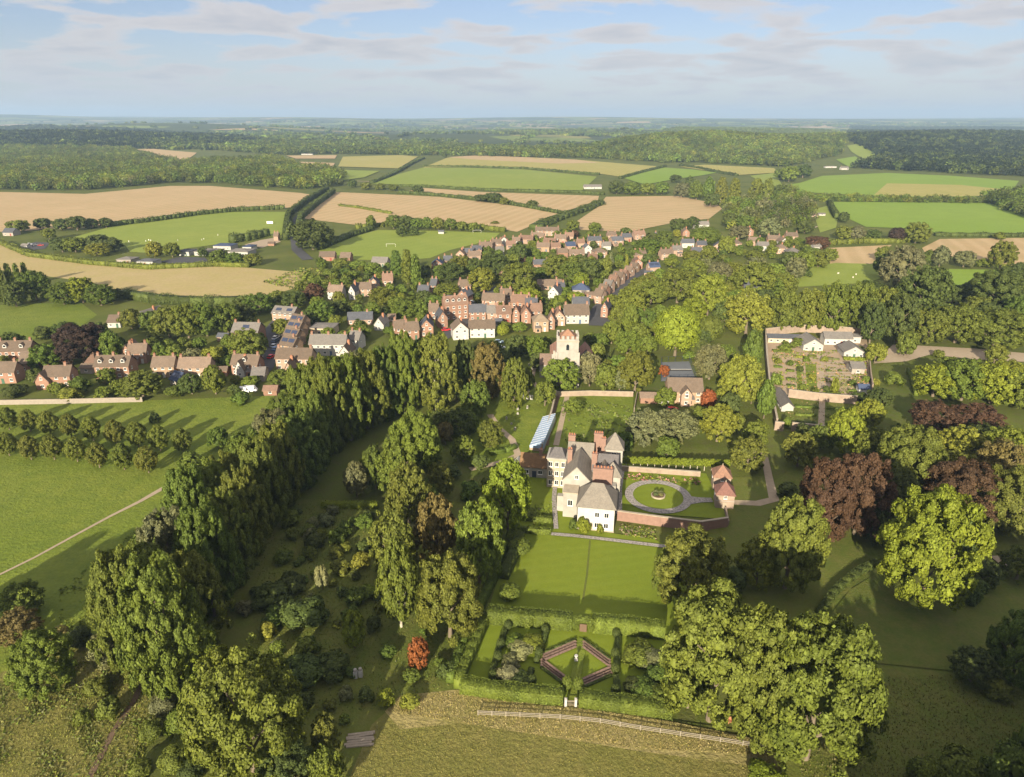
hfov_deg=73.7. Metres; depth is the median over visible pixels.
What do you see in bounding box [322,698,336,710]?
shrub
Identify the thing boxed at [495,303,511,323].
house
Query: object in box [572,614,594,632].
yew arch
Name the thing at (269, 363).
road
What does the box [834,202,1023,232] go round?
field
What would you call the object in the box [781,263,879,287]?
field
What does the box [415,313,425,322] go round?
garden bush
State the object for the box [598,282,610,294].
house
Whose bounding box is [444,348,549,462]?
churchyard
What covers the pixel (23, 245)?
farm building
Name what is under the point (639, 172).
hedgerow
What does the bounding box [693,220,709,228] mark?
house
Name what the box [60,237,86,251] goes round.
broadleaf tree
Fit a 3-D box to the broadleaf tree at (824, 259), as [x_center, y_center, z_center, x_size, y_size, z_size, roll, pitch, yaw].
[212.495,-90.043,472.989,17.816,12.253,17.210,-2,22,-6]
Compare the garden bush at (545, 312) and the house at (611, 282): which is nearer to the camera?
the garden bush at (545, 312)
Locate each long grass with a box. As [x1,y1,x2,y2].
[2,471,144,582]
[253,504,477,714]
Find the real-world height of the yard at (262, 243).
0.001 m
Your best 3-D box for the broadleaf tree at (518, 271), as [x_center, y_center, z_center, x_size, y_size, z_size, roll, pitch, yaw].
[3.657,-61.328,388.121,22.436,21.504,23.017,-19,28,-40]
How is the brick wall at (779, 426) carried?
on the ground at (280, 254)
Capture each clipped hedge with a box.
[320,500,377,508]
[445,541,508,683]
[453,609,489,689]
[458,674,563,706]
[486,603,572,631]
[489,626,507,671]
[500,531,524,579]
[518,525,550,534]
[521,515,551,523]
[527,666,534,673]
[533,627,549,663]
[579,687,672,720]
[592,612,665,639]
[613,634,620,670]
[613,674,620,693]
[814,559,878,613]
[843,356,866,360]
[906,367,918,395]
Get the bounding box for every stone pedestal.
[353,668,357,678]
[358,667,362,677]
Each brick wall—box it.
[617,510,728,530]
[622,465,700,476]
[724,507,728,524]
[764,330,777,423]
[766,324,867,336]
[774,421,784,430]
[788,389,857,403]
[791,422,824,433]
[869,361,873,388]
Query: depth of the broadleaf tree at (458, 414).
216.09 m
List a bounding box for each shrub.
[0,383,28,398]
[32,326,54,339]
[49,625,70,643]
[56,387,83,400]
[64,625,93,648]
[72,707,91,726]
[81,676,113,698]
[94,386,113,397]
[94,694,120,720]
[126,758,153,776]
[136,719,161,744]
[147,691,176,718]
[149,411,161,422]
[156,743,186,775]
[162,702,189,735]
[163,385,182,396]
[176,759,205,776]
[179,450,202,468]
[226,384,240,394]
[230,391,251,405]
[235,600,255,617]
[239,375,260,385]
[249,586,258,594]
[250,580,292,611]
[259,621,277,640]
[260,611,282,633]
[269,640,285,655]
[273,548,294,565]
[274,594,329,629]
[276,570,307,593]
[281,509,301,528]
[281,652,323,691]
[284,527,298,540]
[284,684,303,697]
[285,221,294,238]
[293,636,315,654]
[297,691,314,710]
[299,522,316,536]
[301,544,318,560]
[302,527,318,539]
[303,529,324,548]
[305,516,319,528]
[316,648,350,683]
[318,512,335,526]
[320,268,339,276]
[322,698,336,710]
[326,504,339,514]
[327,527,347,543]
[328,546,343,558]
[328,579,338,586]
[329,559,351,576]
[331,258,349,265]
[331,619,340,629]
[336,586,346,597]
[338,330,349,335]
[338,520,351,534]
[338,684,353,701]
[339,541,352,551]
[339,713,349,724]
[340,604,361,620]
[344,302,356,310]
[344,665,357,678]
[347,517,355,525]
[348,260,366,268]
[350,550,370,569]
[351,569,360,580]
[355,537,371,551]
[358,685,374,702]
[360,583,375,597]
[363,509,375,518]
[366,615,380,634]
[371,590,382,600]
[372,600,384,614]
[376,687,394,707]
[382,326,393,334]
[399,691,419,710]
[405,296,416,301]
[408,521,418,533]
[432,656,445,666]
[434,659,453,680]
[448,464,461,477]
[460,480,481,501]
[471,454,489,470]
[481,476,490,486]
[494,664,518,681]
[501,651,520,668]
[505,632,522,648]
[507,640,533,661]
[511,668,531,684]
[521,633,545,650]
[543,305,553,310]
[561,286,571,296]
[568,519,577,529]
[576,516,591,534]
[596,524,603,533]
[621,637,655,666]
[622,675,642,694]
[630,675,659,697]
[634,647,660,668]
[643,663,668,684]
[643,683,675,709]
[683,350,694,359]
[692,405,705,419]
[727,565,746,594]
[747,757,788,776]
[771,373,782,384]
[774,358,781,363]
[776,481,800,498]
[777,342,791,350]
[783,416,791,426]
[786,360,793,364]
[791,337,802,347]
[794,422,815,434]
[796,366,803,371]
[799,383,806,389]
[804,269,812,276]
[808,374,816,380]
[811,387,819,391]
[820,356,828,361]
[822,385,829,390]
[830,377,839,393]
[847,379,856,385]
[850,391,866,401]
[862,376,870,381]
[873,378,880,385]
[884,371,906,385]
[905,754,945,776]
[906,567,916,575]
[932,349,944,357]
[935,742,986,776]
[963,577,989,606]
[974,258,991,266]
[977,737,1023,776]
[982,674,1014,703]
[992,232,1006,238]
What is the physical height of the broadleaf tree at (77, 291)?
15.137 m
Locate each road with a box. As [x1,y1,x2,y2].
[251,320,281,379]
[290,215,312,259]
[444,284,501,338]
[589,267,645,325]
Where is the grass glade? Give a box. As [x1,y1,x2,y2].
[690,469,879,621]
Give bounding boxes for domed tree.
[496,323,509,335]
[653,305,701,355]
[690,225,721,243]
[699,315,724,340]
[707,261,732,279]
[888,227,907,239]
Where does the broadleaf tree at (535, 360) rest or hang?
on the churchyard
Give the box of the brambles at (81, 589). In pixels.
[59,509,160,650]
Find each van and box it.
[240,386,248,391]
[244,385,257,391]
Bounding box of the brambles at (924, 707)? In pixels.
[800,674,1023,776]
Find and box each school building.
[115,256,139,262]
[136,258,161,263]
[178,249,196,255]
[193,248,224,255]
[213,243,237,249]
[228,248,256,254]
[242,244,256,247]
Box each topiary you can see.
[488,669,496,679]
[494,650,502,661]
[497,637,504,647]
[498,581,520,600]
[504,620,511,629]
[505,528,520,539]
[508,537,531,555]
[526,507,536,515]
[528,674,536,684]
[534,646,543,656]
[541,624,549,632]
[561,675,572,690]
[572,676,583,691]
[611,648,619,656]
[611,662,619,673]
[611,684,619,693]
[612,628,620,637]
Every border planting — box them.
[528,501,555,527]
[560,400,629,444]
[619,524,655,538]
[624,473,699,484]
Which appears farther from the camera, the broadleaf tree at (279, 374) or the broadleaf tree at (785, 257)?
the broadleaf tree at (785, 257)
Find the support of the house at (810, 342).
on the kitchen garden at (827, 348)
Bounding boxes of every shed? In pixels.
[78,363,94,373]
[168,370,190,384]
[216,332,230,341]
[217,366,229,375]
[262,385,279,395]
[387,313,395,321]
[494,318,502,326]
[584,291,593,298]
[639,392,656,403]
[767,333,800,342]
[775,387,794,411]
[820,331,853,344]
[846,361,865,373]
[855,384,870,393]
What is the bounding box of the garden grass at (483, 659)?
[467,625,664,700]
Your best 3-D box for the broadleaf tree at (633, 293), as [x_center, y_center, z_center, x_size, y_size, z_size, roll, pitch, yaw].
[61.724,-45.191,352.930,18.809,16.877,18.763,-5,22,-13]
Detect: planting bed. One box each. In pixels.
[796,360,802,389]
[805,363,816,390]
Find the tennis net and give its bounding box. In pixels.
[669,369,691,370]
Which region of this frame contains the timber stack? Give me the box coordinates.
[344,730,374,747]
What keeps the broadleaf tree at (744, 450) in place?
on the ground at (280, 254)
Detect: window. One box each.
[567,500,572,506]
[604,513,608,518]
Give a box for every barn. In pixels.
[18,351,42,371]
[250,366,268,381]
[339,252,353,261]
[371,256,389,266]
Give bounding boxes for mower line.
[582,540,590,598]
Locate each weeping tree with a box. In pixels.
[313,564,328,589]
[534,381,555,405]
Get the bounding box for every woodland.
[0,119,1023,149]
[0,124,262,147]
[0,143,347,190]
[137,137,643,158]
[599,125,848,165]
[722,181,818,229]
[846,125,1023,174]
[979,184,1023,214]
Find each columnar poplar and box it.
[0,268,4,285]
[3,263,13,282]
[12,263,20,280]
[20,262,27,278]
[390,250,401,275]
[400,249,411,283]
[409,253,420,282]
[624,254,628,267]
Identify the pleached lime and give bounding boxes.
[622,455,629,465]
[630,456,637,465]
[637,456,644,466]
[644,456,651,466]
[651,457,658,467]
[659,457,665,467]
[665,457,672,468]
[672,458,680,468]
[679,458,686,469]
[687,458,693,467]
[694,458,701,469]
[701,458,708,470]
[708,459,715,470]
[715,459,723,465]
[723,459,730,467]
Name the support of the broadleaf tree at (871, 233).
on the ground at (280, 254)
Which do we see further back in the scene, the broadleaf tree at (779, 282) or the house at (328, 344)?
the broadleaf tree at (779, 282)
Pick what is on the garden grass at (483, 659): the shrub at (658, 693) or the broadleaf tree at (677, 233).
the shrub at (658, 693)
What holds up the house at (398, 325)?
on the ground at (280, 254)
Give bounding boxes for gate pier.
[574,697,576,706]
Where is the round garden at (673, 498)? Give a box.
[622,463,725,517]
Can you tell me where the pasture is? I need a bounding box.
[350,712,784,776]
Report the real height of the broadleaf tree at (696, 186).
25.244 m
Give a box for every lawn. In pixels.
[490,527,686,634]
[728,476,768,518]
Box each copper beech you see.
[48,322,104,364]
[302,283,324,300]
[573,230,578,236]
[798,456,860,541]
[805,236,830,249]
[831,452,898,538]
[907,398,964,433]
[923,456,1011,522]
[944,402,1010,432]
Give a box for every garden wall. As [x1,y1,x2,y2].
[541,390,556,447]
[557,390,632,396]
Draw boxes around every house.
[0,337,39,360]
[0,357,25,383]
[33,369,51,389]
[43,361,78,386]
[84,352,100,362]
[92,351,138,378]
[120,338,137,354]
[126,340,151,364]
[138,305,160,327]
[150,352,177,377]
[177,354,215,375]
[229,351,264,376]
[231,319,265,339]
[234,353,246,377]
[274,345,316,369]
[278,334,303,347]
[282,325,305,344]
[284,355,297,373]
[285,318,308,336]
[290,312,310,329]
[308,331,349,355]
[310,322,338,333]
[327,282,346,299]
[338,339,355,355]
[348,281,358,299]
[349,327,365,349]
[353,280,371,296]
[370,274,379,289]
[374,312,389,330]
[382,271,392,286]
[392,317,405,337]
[404,318,419,339]
[417,282,430,291]
[419,314,433,336]
[428,300,438,319]
[429,276,439,292]
[431,256,443,268]
[434,307,447,327]
[441,292,468,319]
[443,253,452,262]
[450,317,468,339]
[456,247,465,255]
[457,277,470,291]
[457,286,473,301]
[462,246,472,255]
[467,249,480,258]
[468,301,486,318]
[468,316,495,337]
[471,243,481,254]
[478,240,492,247]
[481,290,505,305]
[486,303,495,318]
[491,237,501,248]
[495,244,503,252]
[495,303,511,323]
[499,235,508,245]
[500,286,511,303]
[506,239,515,249]
[510,292,530,308]
[512,235,519,242]
[512,302,520,322]
[520,234,533,243]
[521,302,531,323]
[525,295,537,305]
[529,300,542,319]
[530,231,544,240]
[531,313,549,332]
[532,257,546,266]
[535,225,558,235]
[536,241,549,251]
[543,236,556,241]
[546,430,624,532]
[547,308,555,329]
[548,282,562,300]
[550,240,560,251]
[554,233,566,242]
[554,306,565,325]
[555,279,565,287]
[556,246,567,257]
[562,301,589,323]
[564,240,575,249]
[565,230,573,240]
[568,247,584,256]
[571,294,589,304]
[572,281,589,293]
[575,237,584,247]
[582,242,591,253]
[586,234,601,245]
[587,252,597,259]
[591,246,607,257]
[593,286,606,303]
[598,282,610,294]
[600,297,611,317]
[601,240,610,249]
[603,277,615,293]
[606,230,615,238]
[608,234,623,245]
[608,273,619,287]
[612,269,625,284]
[619,231,631,241]
[619,268,629,280]
[624,264,635,276]
[629,260,639,272]
[631,229,645,239]
[631,248,646,259]
[631,256,642,268]
[645,260,660,270]
[658,247,672,259]
[665,377,703,404]
[669,243,682,256]
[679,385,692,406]
[680,237,694,247]
[681,226,689,236]
[690,246,701,255]
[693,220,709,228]
[695,239,706,249]
[735,238,742,245]
[741,280,762,292]
[747,225,753,235]
[747,235,760,245]
[755,240,768,250]
[766,233,779,240]
[775,242,787,253]
[776,235,785,242]
[783,246,798,252]
[784,231,798,238]
[795,332,823,350]
[811,243,821,248]
[837,340,865,356]
[852,333,861,342]
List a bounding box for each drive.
[734,453,778,505]
[874,345,1023,362]
[992,556,1006,564]
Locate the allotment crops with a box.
[263,267,371,291]
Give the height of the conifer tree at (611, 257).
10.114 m
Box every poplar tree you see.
[82,543,162,673]
[104,539,173,647]
[110,549,215,702]
[135,504,217,585]
[146,549,235,665]
[159,461,213,546]
[169,493,244,621]
[177,456,240,545]
[199,487,262,588]
[203,449,249,512]
[218,463,274,557]
[222,427,264,468]
[233,435,292,528]
[247,408,300,472]
[257,419,305,507]
[264,392,297,419]
[275,409,329,490]
[280,362,323,412]
[292,390,340,465]
[306,353,329,387]
[309,360,353,453]
[322,352,375,440]
[326,354,344,404]
[346,347,392,429]
[347,349,379,413]
[368,342,405,422]
[382,329,426,414]
[406,337,428,390]
[410,331,462,411]
[455,339,480,388]
[466,341,505,398]
[500,357,528,407]
[715,176,727,204]
[727,178,740,197]
[747,178,762,196]
[759,177,773,199]
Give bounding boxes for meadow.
[0,396,274,672]
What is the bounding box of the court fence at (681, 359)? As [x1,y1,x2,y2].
[661,356,696,377]
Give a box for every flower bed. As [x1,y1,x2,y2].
[540,658,564,676]
[540,660,562,677]
[540,663,561,679]
[542,643,576,657]
[542,645,576,659]
[543,640,576,654]
[582,640,610,660]
[582,642,610,663]
[582,645,610,666]
[582,666,610,680]
[583,668,610,682]
[584,671,612,684]
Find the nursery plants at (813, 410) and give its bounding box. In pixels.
[787,399,847,422]
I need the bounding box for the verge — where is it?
[385,689,779,765]
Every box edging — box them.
[540,666,561,683]
[543,637,576,652]
[583,638,610,658]
[583,673,612,688]
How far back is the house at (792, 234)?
575.91 m
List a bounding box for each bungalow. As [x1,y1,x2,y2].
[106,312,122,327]
[271,304,301,320]
[347,309,373,324]
[536,277,561,289]
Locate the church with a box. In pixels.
[539,329,592,387]
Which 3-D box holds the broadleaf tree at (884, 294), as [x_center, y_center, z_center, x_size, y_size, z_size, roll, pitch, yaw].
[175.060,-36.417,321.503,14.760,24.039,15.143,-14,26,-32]
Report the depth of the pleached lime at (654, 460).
198.28 m
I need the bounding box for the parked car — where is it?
[267,354,274,358]
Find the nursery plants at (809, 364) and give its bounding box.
[772,348,867,393]
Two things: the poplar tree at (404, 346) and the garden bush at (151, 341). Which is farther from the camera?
the garden bush at (151, 341)
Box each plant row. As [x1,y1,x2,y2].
[772,349,792,351]
[795,404,818,408]
[795,412,816,416]
[795,420,815,423]
[826,406,848,409]
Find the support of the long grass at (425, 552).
on the wild garden at (364, 720)
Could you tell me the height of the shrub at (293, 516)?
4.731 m
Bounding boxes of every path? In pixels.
[0,487,161,574]
[87,683,142,776]
[469,414,520,470]
[532,366,537,387]
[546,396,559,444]
[551,532,665,546]
[552,487,557,528]
[553,396,568,444]
[567,638,587,697]
[616,471,623,513]
[625,480,690,512]
[687,496,712,503]
[818,351,824,424]
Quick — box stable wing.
[515,447,546,477]
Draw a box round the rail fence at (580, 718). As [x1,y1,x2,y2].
[477,710,749,745]
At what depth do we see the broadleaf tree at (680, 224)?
613.86 m
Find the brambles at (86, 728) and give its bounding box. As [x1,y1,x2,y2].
[0,653,154,776]
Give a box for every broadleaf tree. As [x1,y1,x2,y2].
[0,281,29,306]
[0,332,25,339]
[0,578,45,618]
[0,606,44,647]
[3,625,76,701]
[4,220,30,230]
[16,270,51,300]
[25,343,60,368]
[33,218,51,228]
[39,228,56,238]
[44,281,75,304]
[47,237,67,251]
[48,321,78,332]
[50,218,68,229]
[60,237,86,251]
[65,216,85,229]
[65,277,96,302]
[81,242,112,255]
[81,283,117,305]
[84,234,108,245]
[85,218,98,228]
[85,633,116,670]
[95,321,110,331]
[98,217,112,227]
[103,236,123,250]
[108,288,124,300]
[118,369,162,399]
[121,653,156,688]
[138,310,160,330]
[143,241,162,256]
[149,304,181,337]
[162,242,180,256]
[165,343,183,357]
[167,302,203,337]
[174,632,309,776]
[178,639,215,682]
[181,348,202,356]
[187,301,222,335]
[197,246,207,256]
[200,346,225,360]
[206,426,227,447]
[207,249,227,261]
[209,303,241,331]
[218,346,228,357]
[223,252,243,262]
[225,327,266,355]
[229,303,256,321]
[231,297,245,305]
[242,292,276,311]
[243,253,262,264]
[254,738,313,776]
[266,368,287,386]
[269,290,284,300]
[270,318,288,334]
[280,291,306,306]
[289,218,334,249]
[298,310,320,322]
[306,300,335,321]
[306,742,346,776]
[310,711,341,751]
[328,299,345,314]
[333,178,343,184]
[347,179,356,186]
[348,325,371,337]
[360,182,371,188]
[361,443,385,489]
[364,262,381,272]
[366,507,416,575]
[367,286,396,304]
[373,436,420,495]
[375,183,386,188]
[381,433,403,451]
[384,405,443,475]
[384,460,431,523]
[385,214,399,228]
[387,296,405,308]
[388,184,400,189]
[390,299,415,317]
[394,292,405,299]
[395,226,408,236]
[397,215,413,227]
[407,636,429,669]
[408,226,418,234]
[410,218,422,227]
[411,186,423,191]
[412,492,459,560]
[413,477,438,514]
[415,290,431,300]
[415,547,483,647]
[425,294,441,307]
[426,459,454,494]
[430,408,451,429]
[431,217,444,229]
[431,265,443,273]
[432,283,459,295]
[435,261,464,280]
[437,421,453,444]
[441,151,446,156]
[443,218,456,229]
[444,406,476,436]
[447,255,472,269]
[450,435,476,461]
[453,496,505,583]
[456,221,467,229]
[459,379,490,417]
[467,257,481,267]
[468,222,479,230]
[468,266,495,291]
[473,194,483,201]
[476,418,504,447]
[480,253,509,276]
[481,192,502,202]
[487,339,501,350]
[495,351,513,374]
[499,262,536,293]
[500,197,508,203]
[500,347,513,355]
[505,334,527,359]
[508,244,527,259]
[511,322,526,331]
[516,286,542,302]
[520,334,546,357]
[525,200,538,206]
[529,352,543,369]
[532,267,546,278]
[541,254,567,277]
[541,357,581,390]
[542,336,551,345]
[558,261,583,281]
[563,398,583,413]
[566,220,579,230]
[566,291,584,300]
[573,272,589,284]
[579,259,601,279]
[579,351,602,385]
[583,332,594,344]
[588,222,601,230]
[590,343,605,358]
[591,333,608,345]
[594,363,617,390]
[600,358,612,364]
[601,294,620,308]
[601,320,622,343]
[607,306,624,326]
[607,354,625,366]
[608,180,624,193]
[613,330,641,353]
[613,368,630,389]
[615,286,649,314]
[616,350,655,392]
[618,431,632,453]
[620,227,631,234]
[623,181,641,194]
[625,407,669,447]
[627,246,646,257]
[628,277,650,287]
[628,322,651,346]
[634,238,661,252]
[637,278,667,304]
[637,308,657,330]
[639,334,657,353]
[640,183,655,194]
[643,272,656,280]
[647,304,669,318]
[647,319,659,334]
[651,268,665,279]
[651,547,677,596]
[654,230,674,241]
[654,277,674,294]
[654,387,676,405]
[654,408,699,443]
[655,182,669,194]
[656,435,680,457]
[656,522,731,603]
[658,365,669,376]
[658,575,770,730]
[659,267,697,302]
[663,257,679,266]
[664,640,711,715]
[669,174,681,181]
[669,218,688,230]
[673,183,689,196]
[673,230,680,236]
[680,277,698,297]
[681,250,701,259]
[681,257,708,276]
[681,295,707,329]
[684,175,695,184]
[687,216,700,228]
[688,180,703,199]
[689,273,728,315]
[689,337,709,356]
[692,330,711,342]
[692,343,728,379]
[696,258,715,271]
[697,403,740,442]
[700,245,717,260]
[700,389,717,408]
[703,193,720,206]
[705,271,727,291]
[712,301,735,327]
[715,353,765,401]
[717,344,736,368]
[718,236,735,252]
[719,280,734,295]
[719,392,742,414]
[721,212,737,227]
[722,288,774,333]
[722,603,819,754]
[723,289,742,307]
[725,262,746,275]
[727,196,741,205]
[727,271,750,281]
[728,435,768,472]
[729,225,749,238]
[731,260,777,293]
[733,412,745,430]
[734,535,781,591]
[736,215,754,228]
[739,200,755,210]
[741,419,769,443]
[743,256,768,265]
[744,250,766,258]
[752,606,889,776]
[756,199,772,210]
[756,217,783,235]
[757,288,775,307]
[757,493,831,593]
[762,278,784,297]
[765,243,778,253]
[768,262,785,278]
[768,288,803,330]
[773,169,781,179]
[773,185,788,193]
[773,271,799,291]
[779,166,799,181]
[779,251,795,264]
[780,431,819,466]
[783,239,799,247]
[786,257,807,277]
[793,251,816,267]
[794,287,826,328]
[796,164,812,177]
[796,220,815,232]
[802,247,820,252]
[808,423,835,449]
[813,250,831,266]
[815,280,855,330]
[823,248,838,259]
[826,406,868,454]
[833,225,852,238]
[841,281,880,327]
[851,427,895,456]
[855,398,887,426]
[857,300,889,343]
[858,280,883,290]
[860,500,896,546]
[864,387,895,407]
[865,229,881,237]
[865,342,888,361]
[872,421,948,493]
[873,254,893,272]
[873,284,900,332]
[874,246,890,258]
[876,483,996,611]
[877,467,920,520]
[878,243,926,285]
[884,291,920,342]
[888,422,911,449]
[895,262,956,311]
[896,331,919,355]
[903,309,925,325]
[905,222,932,242]
[911,361,959,398]
[912,308,951,343]
[918,448,968,491]
[932,303,955,319]
[934,302,988,343]
[936,356,965,374]
[936,506,977,552]
[938,424,992,460]
[940,285,967,303]
[942,357,993,400]
[946,645,1002,690]
[951,250,976,266]
[958,282,976,295]
[959,307,1023,349]
[963,296,991,308]
[965,421,1000,452]
[966,265,1023,308]
[968,360,1023,405]
[970,300,1000,335]
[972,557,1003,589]
[973,437,1023,487]
[975,463,1023,536]
[976,424,1023,464]
[984,344,1010,362]
[985,608,1023,690]
[987,240,1019,268]
[990,357,1023,372]
[995,544,1023,584]
[997,369,1023,408]
[1002,295,1023,319]
[1010,262,1023,273]
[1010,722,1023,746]
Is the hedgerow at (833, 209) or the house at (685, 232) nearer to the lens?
the house at (685, 232)
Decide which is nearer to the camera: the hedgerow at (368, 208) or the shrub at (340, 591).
the shrub at (340, 591)
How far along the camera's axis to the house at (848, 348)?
291.84 m
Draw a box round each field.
[0,186,308,231]
[0,245,307,298]
[0,302,95,339]
[76,212,284,252]
[138,149,195,158]
[287,155,336,158]
[301,162,334,165]
[305,192,556,231]
[319,230,498,260]
[338,155,416,167]
[338,170,378,179]
[372,168,595,189]
[411,188,598,210]
[423,157,655,175]
[451,155,598,163]
[578,196,721,230]
[625,168,715,183]
[680,165,774,174]
[751,173,781,185]
[780,665,1023,776]
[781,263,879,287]
[788,173,1018,197]
[813,206,837,231]
[820,562,1023,676]
[829,245,890,263]
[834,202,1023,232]
[836,156,858,166]
[848,143,874,159]
[874,183,997,196]
[922,238,1023,265]
[947,269,994,291]
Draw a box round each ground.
[0,114,1023,776]
[0,644,154,776]
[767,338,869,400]
[782,398,854,427]
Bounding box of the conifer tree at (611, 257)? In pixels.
[609,252,614,264]
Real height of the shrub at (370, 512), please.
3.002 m
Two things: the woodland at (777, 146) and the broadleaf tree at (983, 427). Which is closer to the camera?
the broadleaf tree at (983, 427)
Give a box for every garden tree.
[0,355,10,360]
[67,375,93,392]
[94,367,115,383]
[146,331,162,341]
[191,337,206,349]
[220,354,230,367]
[229,375,241,383]
[265,603,279,615]
[293,560,300,566]
[294,280,306,291]
[306,279,319,284]
[309,296,323,304]
[311,640,322,652]
[316,259,328,267]
[320,327,335,333]
[330,279,340,283]
[332,291,344,301]
[333,264,340,269]
[339,267,350,273]
[341,277,351,284]
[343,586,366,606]
[352,303,362,311]
[354,294,363,299]
[354,513,373,529]
[374,267,385,273]
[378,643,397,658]
[384,262,390,268]
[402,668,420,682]
[409,284,416,289]
[413,277,425,286]
[419,625,430,635]
[421,270,430,275]
[465,265,476,272]
[474,297,481,303]
[483,245,493,253]
[493,287,499,292]
[497,321,511,327]
[509,254,519,263]
[525,246,531,255]
[525,257,533,263]
[527,240,536,246]
[532,248,540,255]
[540,251,547,258]
[541,296,548,303]
[565,281,572,289]
[593,278,601,285]
[614,254,623,261]
[614,259,624,267]
[616,246,626,252]
[736,249,743,255]
[746,240,752,245]
[753,245,763,250]
[768,240,776,244]
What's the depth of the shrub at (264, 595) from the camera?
141.67 m
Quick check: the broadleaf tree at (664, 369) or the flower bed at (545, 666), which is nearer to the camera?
the flower bed at (545, 666)
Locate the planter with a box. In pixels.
[651,491,664,499]
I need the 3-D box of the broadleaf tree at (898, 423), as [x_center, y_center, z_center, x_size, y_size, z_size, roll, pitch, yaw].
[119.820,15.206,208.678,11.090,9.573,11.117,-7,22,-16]
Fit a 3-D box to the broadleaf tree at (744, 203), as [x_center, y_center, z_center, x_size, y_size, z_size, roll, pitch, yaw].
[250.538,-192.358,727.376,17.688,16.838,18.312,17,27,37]
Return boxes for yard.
[161,257,207,262]
[245,238,280,247]
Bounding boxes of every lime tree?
[0,407,17,429]
[0,432,19,455]
[16,409,36,431]
[16,435,39,459]
[35,410,58,433]
[39,434,63,459]
[57,413,79,436]
[62,436,86,461]
[79,416,100,440]
[83,442,109,467]
[103,419,125,443]
[110,442,133,469]
[124,421,146,446]
[133,445,157,472]
[146,425,170,450]
[171,428,192,451]
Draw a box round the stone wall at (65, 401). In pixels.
[0,397,142,404]
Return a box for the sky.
[0,0,1023,118]
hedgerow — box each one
[0,238,251,269]
[104,204,284,226]
[118,287,248,305]
[228,228,270,242]
[282,185,329,239]
[296,188,335,225]
[315,225,375,249]
[337,203,392,213]
[355,221,506,231]
[369,156,424,182]
[398,190,562,213]
[399,184,604,194]
[423,164,599,174]
[529,200,605,228]
[618,164,665,178]
[678,163,738,175]
[807,192,988,203]
[827,196,838,218]
[828,236,928,244]
[933,231,1023,236]
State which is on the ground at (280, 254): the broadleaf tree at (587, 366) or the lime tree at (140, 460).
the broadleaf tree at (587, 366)
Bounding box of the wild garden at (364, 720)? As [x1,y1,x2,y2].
[171,499,481,776]
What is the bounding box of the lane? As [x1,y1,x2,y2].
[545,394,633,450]
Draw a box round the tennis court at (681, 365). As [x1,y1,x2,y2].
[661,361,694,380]
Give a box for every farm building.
[2,228,20,235]
[20,243,31,247]
[267,242,275,245]
[273,231,279,240]
[319,251,336,260]
[583,184,601,188]
[839,166,848,169]
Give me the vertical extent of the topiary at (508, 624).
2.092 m
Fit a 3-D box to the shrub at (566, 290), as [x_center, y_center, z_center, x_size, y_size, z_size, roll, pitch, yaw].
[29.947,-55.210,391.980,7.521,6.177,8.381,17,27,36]
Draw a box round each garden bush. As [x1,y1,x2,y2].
[25,368,41,383]
[46,382,67,394]
[109,380,121,388]
[113,386,121,395]
[141,337,161,350]
[162,338,175,345]
[177,337,185,344]
[185,340,194,347]
[220,334,232,345]
[259,332,268,346]
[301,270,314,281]
[320,279,328,284]
[327,275,336,279]
[328,314,342,325]
[341,272,351,279]
[349,270,358,279]
[352,319,367,327]
[355,297,363,303]
[363,273,370,280]
[375,272,381,279]
[381,306,388,312]
[386,282,396,290]
[396,284,407,293]
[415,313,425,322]
[473,292,480,297]
[491,276,499,283]
[534,253,541,258]
[542,308,549,315]
[552,295,567,306]
[554,302,564,309]
[569,254,577,262]
[578,255,587,262]
[585,230,592,235]
[589,241,597,248]
[599,270,609,278]
[641,254,653,263]
[644,233,652,238]
[649,254,658,261]
[661,239,670,248]
[718,250,728,257]
[718,254,729,259]
[723,257,731,261]
[755,236,764,242]
[768,252,777,258]
[789,243,799,249]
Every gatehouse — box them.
[711,465,732,489]
[713,481,735,508]
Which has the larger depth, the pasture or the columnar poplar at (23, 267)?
the columnar poplar at (23, 267)
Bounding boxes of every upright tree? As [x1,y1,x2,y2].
[98,330,123,354]
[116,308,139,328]
[150,342,167,357]
[176,373,202,393]
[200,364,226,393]
[342,461,369,496]
[342,609,365,648]
[363,301,380,315]
[366,215,376,225]
[374,536,420,627]
[413,299,427,314]
[421,217,432,227]
[445,351,469,401]
[461,409,479,432]
[482,455,532,531]
[523,367,535,390]
[601,257,612,271]
[621,303,639,331]
[702,176,714,197]
[742,328,762,363]
[757,379,776,418]
[837,212,849,221]
[848,225,867,238]
[925,249,935,264]
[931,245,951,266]
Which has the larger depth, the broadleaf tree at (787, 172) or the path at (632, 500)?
the broadleaf tree at (787, 172)
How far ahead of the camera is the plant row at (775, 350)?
299.51 m
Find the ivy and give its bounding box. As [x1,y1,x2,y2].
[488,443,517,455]
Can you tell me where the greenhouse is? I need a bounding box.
[530,413,555,451]
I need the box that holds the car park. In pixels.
[28,242,47,249]
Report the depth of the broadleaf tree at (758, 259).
438.51 m
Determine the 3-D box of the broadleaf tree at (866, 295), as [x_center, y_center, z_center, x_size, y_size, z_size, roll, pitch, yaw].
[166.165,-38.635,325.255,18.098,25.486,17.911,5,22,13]

